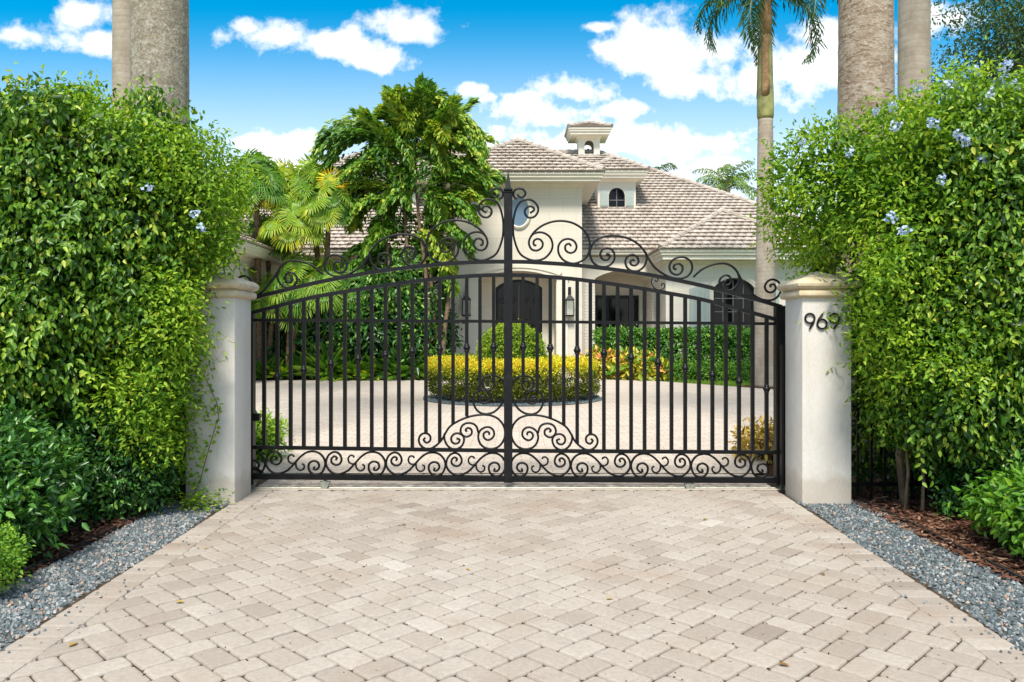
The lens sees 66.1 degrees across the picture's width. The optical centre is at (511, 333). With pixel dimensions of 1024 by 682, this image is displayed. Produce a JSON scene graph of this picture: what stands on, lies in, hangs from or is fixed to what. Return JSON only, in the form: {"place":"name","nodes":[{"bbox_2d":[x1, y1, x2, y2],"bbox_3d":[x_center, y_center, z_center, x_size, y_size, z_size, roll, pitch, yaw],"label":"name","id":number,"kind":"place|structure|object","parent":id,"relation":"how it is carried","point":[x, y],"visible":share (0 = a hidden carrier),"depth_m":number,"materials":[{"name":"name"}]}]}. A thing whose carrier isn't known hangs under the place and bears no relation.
{"place":"outdoors","nodes":[
{"label":"outdoors","id":0,"kind":"place"},
{"bbox_2d":[0,504,201,632],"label":"gravel bed ground","id":1,"kind":"structure","parent":0,"point":[47,566],"depth_m":5.28,"materials":[{"name":"grey gravel"}]},
{"bbox_2d":[0,500,227,651],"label":"gravel border","id":2,"kind":"object","parent":1,"relation":"on","point":[14,613],"visible":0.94,"depth_m":5.24,"materials":[{"name":"gravel"}]},
{"bbox_2d":[0,466,263,587],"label":"mulch bed ground","id":3,"kind":"structure","parent":0,"point":[80,538],"depth_m":6.21,"materials":[{"name":"brown wood"}]},
{"bbox_2d":[0,521,35,592],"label":"boxy shrub","id":4,"kind":"object","parent":3,"relation":"on","point":[10,554],"visible":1,"depth_m":4.72,"materials":[{"name":"green plant"}]},
{"bbox_2d":[0,396,103,575],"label":"gardenia shrub","id":5,"kind":"object","parent":3,"relation":"on","point":[42,490],"visible":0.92,"depth_m":5.47,"materials":[{"name":"green plant"}]},
{"bbox_2d":[1,496,173,584],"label":"lawn edging","id":6,"kind":"object","parent":3,"relation":"on","point":[85,542],"visible":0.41,"depth_m":5.82,"materials":[{"name":"black rubber"}]},
{"bbox_2d":[20,387,184,524],"bbox_3d":[-3.584,1.010,6.884,1.412,1.306,1.252,0,0,0],"label":"ground shrub","id":7,"kind":"object","parent":3,"relation":"on","point":[108,499],"visible":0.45,"depth_m":6.60,"materials":[{"name":"green plant"}]},
{"bbox_2d":[20,328,185,498],"bbox_3d":[-4.607,0.750,7.420,3.205,1.620,0.030,0,0,0],"label":"iron fence","id":8,"kind":"object","parent":3,"relation":"on","point":[178,461],"visible":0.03,"depth_m":7.41,"materials":[{"name":"black metal"}]},
{"bbox_2d":[0,61,248,497],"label":"ficus hedge","id":9,"kind":"object","parent":3,"relation":"on","point":[49,208],"visible":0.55,"depth_m":6.35,"materials":[{"name":"green plant"}]},
{"bbox_2d":[11,69,271,510],"bbox_3d":[-3.255,-0.402,7.026,2.217,3.930,1.932,0,0,0],"label":"plumbago shrub","id":10,"kind":"object","parent":3,"relation":"on","point":[147,410],"visible":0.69,"depth_m":6.64,"materials":[{"name":"green plant"}]},
{"bbox_2d":[130,0,189,205],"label":"royal palm","id":11,"kind":"object","parent":3,"relation":"on","point":[159,37],"visible":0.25,"depth_m":8.75,"materials":[{"name":"grey plant"}]},
{"bbox_2d":[179,272,258,504],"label":"gate pillar","id":12,"kind":"structure","parent":3,"relation":"on","point":[228,463],"depth_m":7.22,"materials":[{"name":"paint"}]},
{"bbox_2d":[158,330,235,513],"bbox_3d":[-2.822,0.768,7.019,0.672,1.628,0.565,0,0,-20],"label":"climbing vine","id":13,"kind":"object","parent":12,"relation":"attached to","point":[193,500],"visible":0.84,"depth_m":7.12,"materials":[{"name":"green plant"}]},
{"bbox_2d":[256,407,295,462],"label":"golden ground plant","id":14,"kind":"object","parent":3,"relation":"on","point":[270,432],"visible":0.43,"depth_m":9.62,"materials":[{"name":"green plant"}]},
{"bbox_2d":[0,0,1023,311],"label":"sky","id":15,"kind":"structure","parent":0,"point":[272,73],"materials":[{"name":"blue"}]},
{"bbox_2d":[0,473,1023,681],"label":"driveway pavers","id":16,"kind":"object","parent":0,"point":[501,558],"visible":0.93,"depth_m":4.61,"materials":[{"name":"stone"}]},
{"bbox_2d":[7,508,255,652],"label":"stray gravel","id":17,"kind":"structure","parent":16,"relation":"on","point":[39,631],"depth_m":4.46,"materials":[{"name":"grey gravel"}]},
{"bbox_2d":[251,487,784,489],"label":"gate track","id":18,"kind":"structure","parent":16,"relation":"on","point":[515,488],"depth_m":7.87,"materials":[{"name":"concrete"}]},
{"bbox_2d":[237,172,784,488],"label":"driveway gate","id":19,"kind":"structure","parent":18,"relation":"on","point":[777,318],"depth_m":7.86,"materials":[{"name":"black metal"}]},
{"bbox_2d":[78,482,1001,681],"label":"driveway debris","id":20,"kind":"object","parent":16,"relation":"on","point":[566,589],"visible":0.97,"depth_m":4.71,"materials":[{"name":"brown plant"}]},
{"bbox_2d":[327,473,765,473],"bbox_3d":[0.065,1.558,8.749,5.570,0.008,0.015,0,0,0],"label":"paving joint","id":21,"kind":"object","parent":16,"relation":"on","point":[558,473],"visible":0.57,"depth_m":8.74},
{"bbox_2d":[778,345,784,493],"bbox_3d":[2.645,0.845,7.710,0.046,1.470,0.070,0,0,0],"label":"gate guide post","id":22,"kind":"object","parent":16,"relation":"on","point":[782,419],"visible":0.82,"depth_m":7.68,"materials":[{"name":"black metal"}]},
{"bbox_2d":[423,394,601,405],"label":"island gravel","id":23,"kind":"structure","parent":0,"point":[584,399],"depth_m":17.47,"materials":[{"name":"grey gravel"}]},
{"bbox_2d":[474,318,547,397],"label":"round bush","id":24,"kind":"object","parent":23,"relation":"on","point":[516,343],"visible":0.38,"depth_m":18.52,"materials":[{"name":"green plant"}]},
{"bbox_2d":[428,353,601,401],"bbox_3d":[0.037,1.019,18.917,4.266,1.098,4.266,0,0,0],"label":"golden hedge","id":25,"kind":"object","parent":23,"relation":"on","point":[497,391],"visible":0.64,"depth_m":17.41,"materials":[{"name":"yellow plant"}]},
{"bbox_2d":[256,374,772,472],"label":"courtyard paving","id":26,"kind":"structure","parent":0,"point":[535,422],"depth_m":13.04,"materials":[{"name":"beige stone"}]},
{"bbox_2d":[112,0,129,131],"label":"royal palm","id":27,"kind":"object","parent":26,"relation":"on","point":[121,40],"visible":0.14,"depth_m":13.77,"materials":[{"name":"beige plant"}]},
{"bbox_2d":[897,0,930,299],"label":"royal palm","id":28,"kind":"object","parent":26,"relation":"on","point":[914,37],"visible":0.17,"depth_m":13.00,"materials":[{"name":"grey plant"}]},
{"bbox_2d":[734,385,772,388],"bbox_3d":[8.300,1.572,22.600,3.800,0.001,3.200,0,0,0],"label":"palm mulch ring","id":29,"kind":"object","parent":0,"point":[748,386],"visible":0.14,"depth_m":23.29,"materials":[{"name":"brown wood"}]},
{"bbox_2d":[693,0,837,386],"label":"royal palm","id":30,"kind":"object","parent":29,"relation":"on","point":[764,268],"visible":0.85,"depth_m":23.31,"materials":[{"name":"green plant"}]},
{"bbox_2d":[766,461,1023,585],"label":"mulch bed ground","id":31,"kind":"structure","parent":0,"point":[958,532],"depth_m":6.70,"materials":[{"name":"brown wood"}]},
{"bbox_2d":[728,414,772,463],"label":"dry ground plant","id":32,"kind":"object","parent":31,"relation":"on","point":[759,439],"visible":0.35,"depth_m":9.85,"materials":[{"name":"yellow plant"}]},
{"bbox_2d":[777,272,859,504],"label":"gate pillar","id":33,"kind":"structure","parent":31,"relation":"on","point":[817,442],"depth_m":7.22,"materials":[{"name":"paint"}]},
{"bbox_2d":[836,0,895,473],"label":"royal palm","id":34,"kind":"object","parent":31,"relation":"on","point":[866,48],"visible":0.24,"depth_m":9.05,"materials":[{"name":"grey plant"}]},
{"bbox_2d":[729,35,1023,510],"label":"plumbago shrub","id":35,"kind":"object","parent":31,"relation":"on","point":[850,218],"visible":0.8,"depth_m":6.66,"materials":[{"name":"green plant"}]},
{"bbox_2d":[834,70,1023,507],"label":"ficus hedge","id":36,"kind":"object","parent":31,"relation":"on","point":[932,435],"visible":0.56,"depth_m":6.39,"materials":[{"name":"green plant"}]},
{"bbox_2d":[851,329,1020,498],"bbox_3d":[4.668,0.750,7.420,3.085,1.620,0.030,0,0,0],"label":"iron fence","id":37,"kind":"object","parent":31,"relation":"on","point":[871,483],"visible":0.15,"depth_m":7.41,"materials":[{"name":"black metal"}]},
{"bbox_2d":[855,496,1023,584],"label":"lawn edging","id":38,"kind":"object","parent":31,"relation":"on","point":[1020,577],"visible":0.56,"depth_m":5.78,"materials":[{"name":"black rubber"}]},
{"bbox_2d":[921,388,1023,523],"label":"ground shrub","id":39,"kind":"object","parent":31,"relation":"on","point":[954,496],"visible":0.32,"depth_m":6.70,"materials":[{"name":"green plant"}]},
{"bbox_2d":[942,449,1023,557],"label":"gardenia shrub","id":40,"kind":"object","parent":31,"relation":"on","point":[997,504],"visible":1,"depth_m":5.62,"materials":[{"name":"green plant"}]},
{"bbox_2d":[776,508,1023,658],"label":"stray gravel","id":41,"kind":"structure","parent":0,"point":[905,595],"depth_m":4.53,"materials":[{"name":"grey gravel"}]},
{"bbox_2d":[831,501,1022,616],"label":"gravel bed ground","id":42,"kind":"structure","parent":0,"point":[949,569],"depth_m":5.23,"materials":[{"name":"grey gravel"}]},
{"bbox_2d":[795,500,1023,651],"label":"gravel border","id":43,"kind":"object","parent":42,"relation":"on","point":[1003,594],"visible":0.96,"depth_m":5.25,"materials":[{"name":"gravel"}]},
{"label":"ground","id":44,"kind":"structure","parent":0,"visible":0},
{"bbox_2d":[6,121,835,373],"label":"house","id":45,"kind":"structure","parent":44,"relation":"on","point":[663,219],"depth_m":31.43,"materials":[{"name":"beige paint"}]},
{"bbox_2d":[462,296,470,315],"bbox_3d":[-1.785,-1.257,30.860,0.360,1.161,0.360,0,0,0],"label":"wall lantern","id":46,"kind":"object","parent":45,"relation":"attached to","point":[463,298],"depth_m":30.70,"materials":[{"name":"black metal"}]},
{"bbox_2d":[496,280,541,353],"bbox_3d":[0.285,-0.405,32.525,1.930,3.650,0.070,0,0,0],"label":"entry door","id":47,"kind":"structure","parent":45,"relation":"in","point":[516,284],"depth_m":32.55,"materials":[{"name":"black wood"}]},
{"bbox_2d":[512,194,531,228],"bbox_3d":[0.270,-4.800,30.950,1.000,1.360,0.100,0,0,0],"label":"oval window","id":48,"kind":"structure","parent":45,"relation":"in","point":[520,221],"depth_m":30.99,"materials":[{"name":"blue glass"}]},
{"bbox_2d":[566,287,574,315],"bbox_3d":[2.268,-1.257,30.860,0.360,1.161,0.360,0,0,0],"label":"wall lantern","id":49,"kind":"object","parent":45,"relation":"attached to","point":[569,297],"depth_m":30.80,"materials":[{"name":"black metal"}]},
{"bbox_2d":[595,295,638,348],"bbox_3d":[4.570,-0.120,34.292,1.900,3.080,0.075,0,0,0],"label":"double door","id":50,"kind":"structure","parent":45,"relation":"in","point":[610,299],"depth_m":34.26,"materials":[{"name":"black glass"}]},
{"bbox_2d":[609,188,624,206],"bbox_3d":[4.800,-6.230,36.075,0.740,0.880,0.050,0,0,0],"label":"window frame","id":51,"kind":"structure","parent":45,"relation":"in","point":[616,195],"depth_m":36.09,"materials":[{"name":"black metal"}]},
{"bbox_2d":[714,278,753,349],"bbox_3d":[8.560,-0.715,30.455,1.580,2.850,0.050,0,0,0],"label":"window frame","id":52,"kind":"structure","parent":45,"relation":"in","point":[718,296],"depth_m":30.47,"materials":[{"name":"black metal"}]},
{"bbox_2d":[652,162,677,171],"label":"coconut palm","id":53,"kind":"object","parent":44,"relation":"on","point":[666,165],"visible":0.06,"depth_m":59.24,"materials":[{"name":"green plant"}]},
{"bbox_2d":[655,378,749,385],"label":"lawn grass","id":54,"kind":"structure","parent":44,"relation":"on","point":[730,382],"depth_m":25.00,"materials":[{"name":"green plant"}]},
{"bbox_2d":[692,160,756,200],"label":"coconut palm","id":55,"kind":"object","parent":44,"relation":"on","point":[724,185],"visible":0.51,"depth_m":51.49,"materials":[{"name":"green plant"}]},
{"bbox_2d":[896,0,1023,109],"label":"shade tree","id":56,"kind":"object","parent":44,"relation":"on","point":[1016,45],"visible":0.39,"depth_m":16.40,"materials":[{"name":"green plant"}]},
{"label":"mulch bed ground","id":57,"kind":"structure","parent":0,"visible":0},
{"bbox_2d":[571,344,601,378],"bbox_3d":[2.902,1.264,27.620,1.779,1.822,1.628,0,0,0],"label":"croton","id":58,"kind":"object","parent":57,"relation":"on","point":[593,348],"visible":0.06,"depth_m":27.44,"materials":[{"name":"yellow plant"}]},
{"bbox_2d":[585,342,622,379],"bbox_3d":[3.388,1.101,27.202,1.762,1.910,1.613,0,0,-29],"label":"croton","id":59,"kind":"object","parent":57,"relation":"on","point":[611,365],"visible":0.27,"depth_m":26.82,"materials":[{"name":"yellow plant"}]},
{"bbox_2d":[599,346,634,379],"bbox_3d":[3.757,1.213,26.947,1.757,1.811,1.677,0,0,0],"label":"croton","id":60,"kind":"object","parent":57,"relation":"on","point":[622,362],"visible":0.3,"depth_m":26.55,"materials":[{"name":"yellow plant"}]},
{"bbox_2d":[613,346,666,379],"bbox_3d":[4.260,1.342,26.658,1.828,2.007,1.620,0,0,0],"label":"croton","id":61,"kind":"object","parent":57,"relation":"on","point":[635,372],"visible":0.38,"depth_m":26.29,"materials":[{"name":"yellow plant"}]},
{"bbox_2d":[625,348,675,380],"bbox_3d":[4.558,1.308,26.417,1.789,1.680,1.755,0,0,0],"label":"croton","id":62,"kind":"object","parent":57,"relation":"on","point":[651,365],"visible":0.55,"depth_m":26.01,"materials":[{"name":"yellow plant"}]},
{"bbox_2d":[653,358,681,380],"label":"shrub","id":63,"kind":"object","parent":57,"relation":"on","point":[667,373],"visible":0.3,"depth_m":26.26,"materials":[{"name":"green plant"}]},
{"bbox_2d":[592,324,749,373],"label":"clipped hedge","id":64,"kind":"object","parent":57,"relation":"on","point":[677,338],"visible":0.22,"depth_m":27.49,"materials":[{"name":"green plant"}]},
{"bbox_2d":[666,355,696,380],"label":"shrub","id":65,"kind":"object","parent":57,"relation":"on","point":[679,375],"visible":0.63,"depth_m":26.20,"materials":[{"name":"green plant"}]},
{"bbox_2d":[687,356,718,382],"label":"shrub","id":66,"kind":"object","parent":57,"relation":"on","point":[705,374],"visible":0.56,"depth_m":26.11,"materials":[{"name":"green plant"}]},
{"bbox_2d":[704,358,736,380],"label":"shrub","id":67,"kind":"object","parent":57,"relation":"on","point":[719,372],"visible":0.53,"depth_m":25.93,"materials":[{"name":"green plant"}]},
{"bbox_2d":[728,357,749,381],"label":"shrub","id":68,"kind":"object","parent":57,"relation":"on","point":[745,376],"visible":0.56,"depth_m":25.85,"materials":[{"name":"green plant"}]},
{"label":"mulch bed ground","id":69,"kind":"structure","parent":0,"visible":0},
{"bbox_2d":[247,266,254,277],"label":"fan palm","id":70,"kind":"object","parent":69,"relation":"on","point":[250,271],"visible":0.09,"depth_m":26.65,"materials":[{"name":"green plant"}]},
{"bbox_2d":[221,147,289,379],"bbox_3d":[-8.703,-2.305,26.658,2.598,7.934,2.800,0,0,0],"label":"fan palm","id":71,"kind":"object","parent":69,"relation":"on","point":[264,164],"visible":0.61,"depth_m":26.40,"materials":[{"name":"green plant"}]},
{"bbox_2d":[242,209,289,356],"bbox_3d":[-8.591,-1.353,27.579,1.996,6.035,2.150,0,0,0],"label":"fan palm","id":72,"kind":"object","parent":69,"relation":"on","point":[268,263],"visible":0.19,"depth_m":27.12,"materials":[{"name":"green plant"}]},
{"bbox_2d":[256,356,282,379],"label":"ground plant","id":73,"kind":"object","parent":69,"relation":"on","point":[258,369],"visible":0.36,"depth_m":26.21,"materials":[{"name":"green plant"}]},
{"bbox_2d":[251,271,300,379],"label":"fan palm","id":74,"kind":"object","parent":69,"relation":"on","point":[256,304],"visible":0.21,"depth_m":26.35,"materials":[{"name":"green plant"}]},
{"bbox_2d":[250,157,301,353],"bbox_3d":[-8.022,-2.279,27.790,2.362,7.878,2.307,0,0,0],"label":"fan palm","id":75,"kind":"object","parent":69,"relation":"on","point":[289,169],"visible":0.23,"depth_m":27.57,"materials":[{"name":"green plant"}]},
{"bbox_2d":[260,337,294,379],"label":"ground plant","id":76,"kind":"object","parent":69,"relation":"on","point":[270,355],"visible":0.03,"depth_m":26.42,"materials":[{"name":"green plant"}]},
{"bbox_2d":[266,355,298,378],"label":"ground plant","id":77,"kind":"object","parent":69,"relation":"on","point":[282,369],"visible":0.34,"depth_m":26.22,"materials":[{"name":"green plant"}]},
{"bbox_2d":[266,310,314,356],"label":"broadleaf shrub","id":78,"kind":"object","parent":69,"relation":"on","point":[282,341],"visible":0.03,"depth_m":27.43,"materials":[{"name":"green plant"}]},
{"bbox_2d":[256,190,326,379],"bbox_3d":[-7.438,-1.580,26.473,2.217,6.486,2.405,0,0,34],"label":"fan palm","id":79,"kind":"object","parent":69,"relation":"on","point":[290,234],"visible":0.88,"depth_m":25.97,"materials":[{"name":"green plant"}]},
{"bbox_2d":[265,250,328,357],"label":"fan palm","id":80,"kind":"object","parent":69,"relation":"on","point":[299,269],"visible":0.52,"depth_m":25.93,"materials":[{"name":"green plant"}]},
{"bbox_2d":[280,351,328,379],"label":"ground plant","id":81,"kind":"object","parent":69,"relation":"on","point":[296,359],"visible":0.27,"depth_m":26.41,"materials":[{"name":"green plant"}]},
{"bbox_2d":[279,152,345,264],"bbox_3d":[-6.918,-2.375,27.415,2.446,8.085,2.303,0,0,0],"label":"fan palm","id":82,"kind":"object","parent":69,"relation":"on","point":[304,177],"visible":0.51,"depth_m":26.91,"materials":[{"name":"green plant"}]},
{"bbox_2d":[284,271,363,379],"bbox_3d":[-6.369,-0.105,27.177,3.308,4.227,3.014,0,0,0],"label":"broadleaf shrub","id":83,"kind":"object","parent":69,"relation":"on","point":[310,327],"visible":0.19,"depth_m":26.41,"materials":[{"name":"green plant"}]},
{"bbox_2d":[283,340,365,381],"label":"ground plant","id":84,"kind":"object","parent":69,"relation":"on","point":[323,365],"visible":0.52,"depth_m":26.05,"materials":[{"name":"green plant"}]},
{"bbox_2d":[297,167,357,341],"bbox_3d":[-6.415,-2.021,26.882,2.194,7.367,2.392,0,0,-39],"label":"fan palm","id":85,"kind":"object","parent":69,"relation":"on","point":[327,211],"visible":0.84,"depth_m":26.28,"materials":[{"name":"green plant"}]},
{"bbox_2d":[293,256,366,369],"bbox_3d":[-6.216,-0.490,26.702,2.472,4.320,2.400,0,0,0],"label":"fan palm","id":86,"kind":"object","parent":69,"relation":"on","point":[315,289],"visible":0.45,"depth_m":26.00,"materials":[{"name":"green plant"}]},
{"bbox_2d":[320,346,381,380],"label":"ground plant","id":87,"kind":"object","parent":69,"relation":"on","point":[349,372],"visible":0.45,"depth_m":26.25,"materials":[{"name":"green plant"}]},
{"bbox_2d":[322,259,379,354],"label":"fan palm","id":88,"kind":"object","parent":69,"relation":"on","point":[348,283],"visible":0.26,"depth_m":26.39,"materials":[{"name":"green plant"}]},
{"bbox_2d":[312,269,406,379],"bbox_3d":[-5.253,-0.003,26.977,4.132,4.450,3.063,0,0,0],"label":"broadleaf shrub","id":89,"kind":"object","parent":69,"relation":"on","point":[338,331],"visible":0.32,"depth_m":26.23,"materials":[{"name":"green plant"}]},
{"bbox_2d":[351,352,392,380],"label":"ground plant","id":90,"kind":"object","parent":69,"relation":"on","point":[364,374],"visible":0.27,"depth_m":26.19,"materials":[{"name":"green plant"}]},
{"bbox_2d":[336,248,423,379],"bbox_3d":[-4.379,-0.477,27.084,3.197,5.075,3.018,0,0,0],"label":"broadleaf shrub","id":91,"kind":"object","parent":69,"relation":"on","point":[392,292],"visible":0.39,"depth_m":26.38,"materials":[{"name":"green plant"}]},
{"bbox_2d":[361,344,420,380],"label":"ground plant","id":92,"kind":"object","parent":69,"relation":"on","point":[389,360],"visible":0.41,"depth_m":26.11,"materials":[{"name":"green plant"}]},
{"bbox_2d":[308,72,506,379],"bbox_3d":[-3.779,-3.741,27.533,7.292,10.761,3.619,0,0,0],"label":"fishtail palm","id":93,"kind":"object","parent":69,"relation":"on","point":[408,117],"visible":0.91,"depth_m":26.96,"materials":[{"name":"green plant"}]},
{"bbox_2d":[380,341,436,379],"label":"ground plant","id":94,"kind":"object","parent":69,"relation":"on","point":[406,366],"visible":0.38,"depth_m":26.09,"materials":[{"name":"green plant"}]},
{"bbox_2d":[378,258,460,379],"bbox_3d":[-3.274,-0.265,27.127,2.992,4.908,3.045,0,0,0],"label":"broadleaf shrub","id":95,"kind":"object","parent":69,"relation":"on","point":[431,335],"visible":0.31,"depth_m":26.46,"materials":[{"name":"green plant"}]},
{"bbox_2d":[415,352,463,379],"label":"ground plant","id":96,"kind":"object","parent":69,"relation":"on","point":[420,371],"visible":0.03,"depth_m":26.27,"materials":[{"name":"green plant"}]},
{"bbox_2d":[416,301,464,354],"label":"broadleaf shrub","id":97,"kind":"object","parent":69,"relation":"on","point":[448,342],"visible":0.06,"depth_m":27.48,"materials":[{"name":"green plant"}]}
]}

